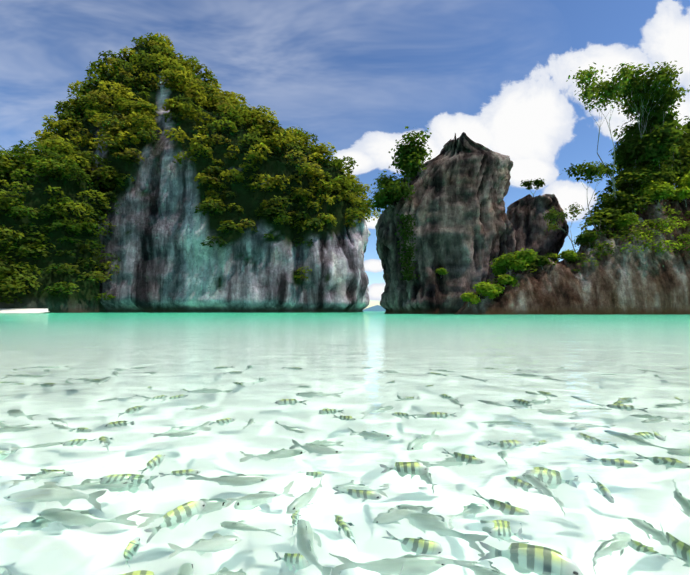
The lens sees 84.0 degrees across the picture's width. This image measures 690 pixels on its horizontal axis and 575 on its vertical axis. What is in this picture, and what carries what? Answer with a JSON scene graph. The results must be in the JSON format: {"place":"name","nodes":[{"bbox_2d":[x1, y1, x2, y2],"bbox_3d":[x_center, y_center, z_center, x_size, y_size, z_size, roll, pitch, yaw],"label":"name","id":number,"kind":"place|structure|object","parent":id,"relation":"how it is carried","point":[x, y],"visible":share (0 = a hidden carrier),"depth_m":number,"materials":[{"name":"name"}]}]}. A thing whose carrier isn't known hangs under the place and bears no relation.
{"place":"outdoors","nodes":[
{"label":"outdoors","id":0,"kind":"place"},
{"bbox_2d":[0,311,689,574],"bbox_3d":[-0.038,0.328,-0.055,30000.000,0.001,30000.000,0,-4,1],"label":"sea water","id":1,"kind":"structure","parent":0,"point":[366,443],"depth_m":0.96,"materials":[{"name":"teal liquid"}]},
{"bbox_2d":[0,309,49,312],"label":"beach sand","id":2,"kind":"structure","parent":1,"relation":"in","point":[23,310],"depth_m":83.80,"materials":[{"name":"white sand"}]},
{"bbox_2d":[0,155,105,312],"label":"shoulder rock","id":3,"kind":"object","parent":1,"relation":"in","point":[83,300],"visible":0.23,"depth_m":96.20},
{"bbox_2d":[0,136,120,303],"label":"trees","id":4,"kind":"object","parent":3,"relation":"on","point":[47,160],"visible":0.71,"depth_m":94.93,"materials":[{"name":"green plant"}]},
{"bbox_2d":[53,44,370,312],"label":"island rock","id":5,"kind":"object","parent":1,"relation":"in","point":[168,262],"visible":0.54,"depth_m":109.55,"materials":[{"name":"grey stone"}]},
{"bbox_2d":[31,32,380,279],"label":"island trees","id":6,"kind":"object","parent":5,"relation":"on","point":[176,68],"visible":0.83,"depth_m":116.55,"materials":[{"name":"green plant"}]},
{"bbox_2d":[375,132,515,313],"bbox_3d":[14.889,-8.893,58.321,20.547,28.878,11.541,0,-4,1],"label":"pillar rock","id":7,"kind":"object","parent":1,"relation":"in","point":[464,236],"visible":0.77,"depth_m":54.01,"materials":[{"name":"grey stone"}]},
{"bbox_2d":[454,197,689,313],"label":"rocky slope","id":8,"kind":"structure","parent":1,"relation":"in","point":[646,281],"depth_m":44.21,"materials":[{"name":"brown stone"}]},
{"bbox_2d":[368,61,689,306],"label":"island tree","id":9,"kind":"object","parent":8,"relation":"on","point":[661,142],"depth_m":49.43,"materials":[{"name":"green plant"}]},
{"bbox_2d":[506,194,568,275],"bbox_3d":[28.949,-4.554,60.969,12.371,20.546,6.638,0,-4,1],"label":"rock","id":10,"kind":"object","parent":8,"relation":"on","point":[525,217],"visible":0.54,"depth_m":58.91,"materials":[{"name":"grey stone"}]},
{"bbox_2d":[0,0,689,309],"label":"sky","id":11,"kind":"structure","parent":0,"point":[352,74],"materials":[{"name":"blue"}]},
{"bbox_2d":[362,305,385,310],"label":"island hill","id":12,"kind":"structure","parent":0,"point":[377,308],"depth_m":3491.82,"materials":[{"name":"blue"}]}
]}

